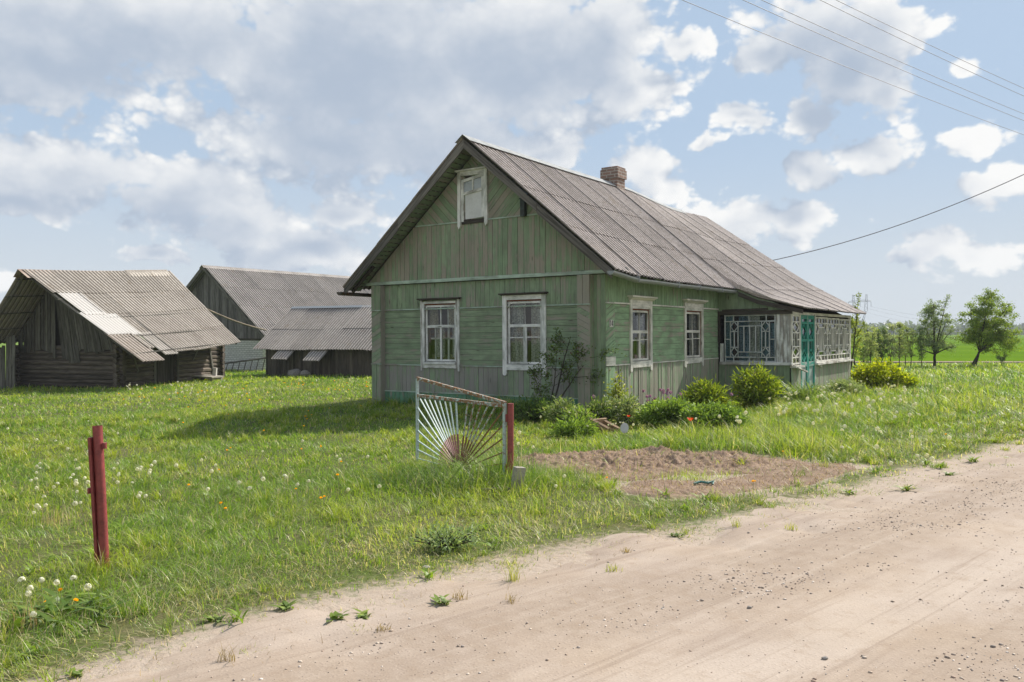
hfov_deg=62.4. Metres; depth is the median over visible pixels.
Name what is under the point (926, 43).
power line
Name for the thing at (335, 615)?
leaf rosette
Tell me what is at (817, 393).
daylily
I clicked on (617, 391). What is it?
climbing shrub
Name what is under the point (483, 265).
wooden house
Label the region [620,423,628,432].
plate
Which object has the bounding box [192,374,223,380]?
pallet
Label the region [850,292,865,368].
young tree
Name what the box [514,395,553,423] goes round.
weed clump
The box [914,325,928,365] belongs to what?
sapling
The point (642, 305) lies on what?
window
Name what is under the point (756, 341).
porch window
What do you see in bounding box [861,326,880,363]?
sapling
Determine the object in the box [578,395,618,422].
weed clump
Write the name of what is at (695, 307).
window
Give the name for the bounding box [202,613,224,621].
leaf rosette
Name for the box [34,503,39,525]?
dandelion
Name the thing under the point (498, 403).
gate leaf
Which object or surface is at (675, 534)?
leaf rosette
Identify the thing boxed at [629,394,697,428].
leafy mound
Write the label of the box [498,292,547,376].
window
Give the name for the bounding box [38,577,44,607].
dandelion
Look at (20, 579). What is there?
dandelion
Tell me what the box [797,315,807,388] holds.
door
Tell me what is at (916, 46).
power line
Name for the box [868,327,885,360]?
sapling
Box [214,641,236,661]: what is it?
dry tuft
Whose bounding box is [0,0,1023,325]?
sky
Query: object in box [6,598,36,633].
dead stalks
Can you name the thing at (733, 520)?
grass tuft
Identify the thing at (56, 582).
dandelion
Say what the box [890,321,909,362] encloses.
sapling
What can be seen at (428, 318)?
window
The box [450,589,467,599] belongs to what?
dry tuft
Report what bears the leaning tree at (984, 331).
on the ground at (372, 591)
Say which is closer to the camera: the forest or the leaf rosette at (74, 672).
the leaf rosette at (74, 672)
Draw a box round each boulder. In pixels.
[287,369,300,376]
[300,370,310,376]
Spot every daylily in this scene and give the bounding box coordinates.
[778,378,832,401]
[787,382,835,397]
[805,390,850,405]
[824,389,858,400]
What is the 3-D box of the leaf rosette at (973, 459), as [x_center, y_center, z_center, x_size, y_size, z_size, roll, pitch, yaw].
[5.629,1.443,10.378,0.384,0.080,0.236,-1,1,-44]
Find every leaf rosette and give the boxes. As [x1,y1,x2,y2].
[58,667,83,676]
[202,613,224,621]
[266,599,297,610]
[326,610,348,621]
[353,608,370,618]
[431,593,452,605]
[667,533,683,536]
[839,488,854,494]
[891,484,919,490]
[944,471,957,475]
[962,454,981,461]
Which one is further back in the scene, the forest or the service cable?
the forest
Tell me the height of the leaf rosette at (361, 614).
0.028 m
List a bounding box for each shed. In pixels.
[0,335,15,388]
[253,305,377,375]
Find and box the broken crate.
[590,418,619,434]
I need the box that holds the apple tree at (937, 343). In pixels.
[913,294,961,366]
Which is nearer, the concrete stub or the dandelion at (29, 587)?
the dandelion at (29, 587)
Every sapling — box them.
[851,319,864,368]
[855,323,871,362]
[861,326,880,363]
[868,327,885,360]
[874,325,889,360]
[881,322,898,363]
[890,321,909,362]
[895,326,913,364]
[903,326,918,366]
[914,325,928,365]
[995,351,1007,365]
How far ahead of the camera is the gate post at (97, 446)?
6.01 m
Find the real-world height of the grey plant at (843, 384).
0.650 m
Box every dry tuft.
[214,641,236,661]
[368,622,390,632]
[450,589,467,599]
[505,591,522,603]
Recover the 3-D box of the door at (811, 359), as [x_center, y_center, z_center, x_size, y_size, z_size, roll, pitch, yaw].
[7.722,0.331,21.964,0.125,1.990,0.615,0,0,34]
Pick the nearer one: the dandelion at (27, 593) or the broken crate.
the dandelion at (27, 593)
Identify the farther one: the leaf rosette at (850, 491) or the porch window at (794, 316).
the porch window at (794, 316)
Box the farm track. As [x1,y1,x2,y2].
[855,361,1023,361]
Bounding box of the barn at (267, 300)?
[186,265,370,370]
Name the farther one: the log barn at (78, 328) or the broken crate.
the log barn at (78, 328)
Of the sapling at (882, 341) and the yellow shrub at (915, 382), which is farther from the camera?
the sapling at (882, 341)
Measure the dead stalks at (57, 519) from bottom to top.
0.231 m
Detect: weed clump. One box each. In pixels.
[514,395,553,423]
[516,390,566,421]
[539,395,580,426]
[548,413,600,438]
[557,404,597,426]
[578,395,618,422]
[601,391,644,425]
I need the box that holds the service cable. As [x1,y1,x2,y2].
[775,174,1023,259]
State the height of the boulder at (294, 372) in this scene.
0.464 m
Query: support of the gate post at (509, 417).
on the ground at (372, 591)
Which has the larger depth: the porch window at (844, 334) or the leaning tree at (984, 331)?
the leaning tree at (984, 331)
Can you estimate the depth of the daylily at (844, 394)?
19.43 m
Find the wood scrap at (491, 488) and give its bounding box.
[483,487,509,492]
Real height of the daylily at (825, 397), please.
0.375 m
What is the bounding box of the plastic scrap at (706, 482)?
[693,480,713,484]
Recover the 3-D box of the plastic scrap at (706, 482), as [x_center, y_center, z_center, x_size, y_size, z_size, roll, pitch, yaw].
[1.993,1.471,8.776,0.217,0.047,0.081,0,1,11]
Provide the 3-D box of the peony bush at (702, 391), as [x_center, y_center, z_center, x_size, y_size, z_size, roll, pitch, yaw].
[3.859,1.097,16.924,1.047,0.951,1.105,0,1,-38]
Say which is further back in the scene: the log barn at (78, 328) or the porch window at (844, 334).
the log barn at (78, 328)
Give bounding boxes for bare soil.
[516,445,856,498]
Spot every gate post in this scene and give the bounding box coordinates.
[87,425,108,568]
[505,403,513,481]
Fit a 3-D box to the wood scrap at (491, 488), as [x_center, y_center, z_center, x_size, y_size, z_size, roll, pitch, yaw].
[-0.164,1.483,8.415,0.280,0.040,0.070,0,1,-17]
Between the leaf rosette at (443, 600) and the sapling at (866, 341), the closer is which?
the leaf rosette at (443, 600)
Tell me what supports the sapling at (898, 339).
on the ground at (372, 591)
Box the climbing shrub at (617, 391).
[603,369,631,410]
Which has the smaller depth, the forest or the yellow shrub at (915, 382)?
the yellow shrub at (915, 382)
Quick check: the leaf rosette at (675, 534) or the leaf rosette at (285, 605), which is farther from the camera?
the leaf rosette at (675, 534)
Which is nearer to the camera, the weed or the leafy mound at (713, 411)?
the weed
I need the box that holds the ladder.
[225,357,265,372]
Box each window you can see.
[416,297,460,370]
[454,166,487,228]
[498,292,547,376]
[627,295,657,372]
[683,299,707,367]
[724,314,775,361]
[793,315,799,365]
[811,317,827,360]
[824,318,838,361]
[834,319,849,360]
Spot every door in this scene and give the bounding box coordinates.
[156,348,173,383]
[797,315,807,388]
[804,315,814,387]
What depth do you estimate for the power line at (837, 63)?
17.62 m
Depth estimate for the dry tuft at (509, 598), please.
4.99 m
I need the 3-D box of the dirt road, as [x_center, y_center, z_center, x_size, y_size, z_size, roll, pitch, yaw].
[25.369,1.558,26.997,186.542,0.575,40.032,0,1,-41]
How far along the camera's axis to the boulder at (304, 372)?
35.73 m
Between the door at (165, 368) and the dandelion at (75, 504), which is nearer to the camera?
the dandelion at (75, 504)
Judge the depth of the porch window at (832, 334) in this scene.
23.85 m
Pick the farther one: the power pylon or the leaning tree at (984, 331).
the power pylon
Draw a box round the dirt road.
[29,444,1023,681]
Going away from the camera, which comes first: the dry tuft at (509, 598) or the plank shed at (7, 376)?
the dry tuft at (509, 598)
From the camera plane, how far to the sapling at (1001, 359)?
37.51 m
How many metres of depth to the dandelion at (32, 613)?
4.50 m
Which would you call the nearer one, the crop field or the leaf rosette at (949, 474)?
the leaf rosette at (949, 474)
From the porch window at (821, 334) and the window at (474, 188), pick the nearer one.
the window at (474, 188)
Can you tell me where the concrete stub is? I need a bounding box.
[510,466,525,492]
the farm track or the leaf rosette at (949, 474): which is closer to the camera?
the leaf rosette at (949, 474)
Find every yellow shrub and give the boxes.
[849,356,912,389]
[887,371,921,388]
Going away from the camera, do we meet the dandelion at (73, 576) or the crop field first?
the dandelion at (73, 576)
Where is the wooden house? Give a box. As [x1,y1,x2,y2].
[337,134,865,411]
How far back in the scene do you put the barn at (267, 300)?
45.05 m
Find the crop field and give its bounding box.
[851,335,1023,360]
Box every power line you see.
[683,0,1022,134]
[743,0,1023,120]
[762,0,1023,113]
[821,0,1022,95]
[836,0,1022,87]
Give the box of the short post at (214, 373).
[212,368,216,375]
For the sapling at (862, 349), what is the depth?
38.44 m
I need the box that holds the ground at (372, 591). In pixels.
[0,337,1023,681]
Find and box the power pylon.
[848,295,870,321]
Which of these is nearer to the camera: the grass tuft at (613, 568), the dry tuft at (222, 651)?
the dry tuft at (222, 651)
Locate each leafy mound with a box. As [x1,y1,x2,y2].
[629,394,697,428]
[677,396,750,430]
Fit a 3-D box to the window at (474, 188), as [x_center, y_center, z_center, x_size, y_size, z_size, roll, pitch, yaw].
[-0.858,-3.074,18.188,0.880,1.275,0.095,0,0,34]
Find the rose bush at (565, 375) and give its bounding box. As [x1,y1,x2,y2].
[526,324,625,402]
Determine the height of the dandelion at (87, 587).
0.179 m
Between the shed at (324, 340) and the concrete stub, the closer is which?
the concrete stub
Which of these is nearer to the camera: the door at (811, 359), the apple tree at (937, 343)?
the door at (811, 359)
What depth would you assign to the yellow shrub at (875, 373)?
23.34 m
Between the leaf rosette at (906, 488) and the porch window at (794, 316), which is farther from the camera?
the porch window at (794, 316)
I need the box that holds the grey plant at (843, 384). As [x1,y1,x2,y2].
[821,376,870,395]
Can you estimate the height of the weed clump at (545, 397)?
0.633 m
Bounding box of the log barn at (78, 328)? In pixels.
[0,269,240,388]
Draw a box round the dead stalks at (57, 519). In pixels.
[22,502,91,528]
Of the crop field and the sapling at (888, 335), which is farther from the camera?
the crop field
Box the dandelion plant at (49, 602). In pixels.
[0,582,154,637]
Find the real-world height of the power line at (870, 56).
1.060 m
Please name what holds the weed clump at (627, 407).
on the ground at (372, 591)
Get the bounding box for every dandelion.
[17,577,25,603]
[25,590,31,629]
[27,585,33,606]
[30,611,36,637]
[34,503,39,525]
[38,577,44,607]
[53,579,59,603]
[70,575,77,593]
[72,501,77,525]
[84,583,91,612]
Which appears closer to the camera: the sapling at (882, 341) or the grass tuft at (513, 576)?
the grass tuft at (513, 576)
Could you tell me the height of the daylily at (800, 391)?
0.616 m
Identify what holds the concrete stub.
on the ground at (372, 591)
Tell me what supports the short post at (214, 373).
on the ground at (372, 591)
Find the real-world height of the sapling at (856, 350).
2.288 m
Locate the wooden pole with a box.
[207,308,265,330]
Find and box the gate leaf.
[416,377,506,474]
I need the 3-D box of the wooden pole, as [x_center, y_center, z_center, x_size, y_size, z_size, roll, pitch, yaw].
[-12.931,-1.016,39.590,0.080,1.069,4.840,0,1,18]
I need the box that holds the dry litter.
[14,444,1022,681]
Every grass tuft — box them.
[494,557,528,581]
[604,563,622,571]
[727,515,739,527]
[783,520,796,530]
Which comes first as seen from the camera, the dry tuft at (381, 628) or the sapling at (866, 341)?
the dry tuft at (381, 628)
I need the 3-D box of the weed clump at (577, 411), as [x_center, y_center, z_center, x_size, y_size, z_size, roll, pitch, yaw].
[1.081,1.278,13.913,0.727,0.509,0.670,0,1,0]
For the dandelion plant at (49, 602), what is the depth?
4.90 m
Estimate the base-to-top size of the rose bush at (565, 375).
1.778 m
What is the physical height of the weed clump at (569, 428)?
0.451 m
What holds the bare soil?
on the ground at (372, 591)
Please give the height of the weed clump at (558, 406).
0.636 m
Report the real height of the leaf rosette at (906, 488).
0.066 m
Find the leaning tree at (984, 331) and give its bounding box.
[952,288,1023,365]
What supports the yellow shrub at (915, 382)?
on the ground at (372, 591)
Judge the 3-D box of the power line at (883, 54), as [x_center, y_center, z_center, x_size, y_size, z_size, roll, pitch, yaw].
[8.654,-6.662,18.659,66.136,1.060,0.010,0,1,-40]
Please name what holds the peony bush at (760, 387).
on the ground at (372, 591)
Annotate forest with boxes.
[146,318,1023,334]
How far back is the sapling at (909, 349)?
38.58 m
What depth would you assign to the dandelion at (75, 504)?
7.41 m
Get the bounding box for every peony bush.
[680,375,738,407]
[728,360,786,408]

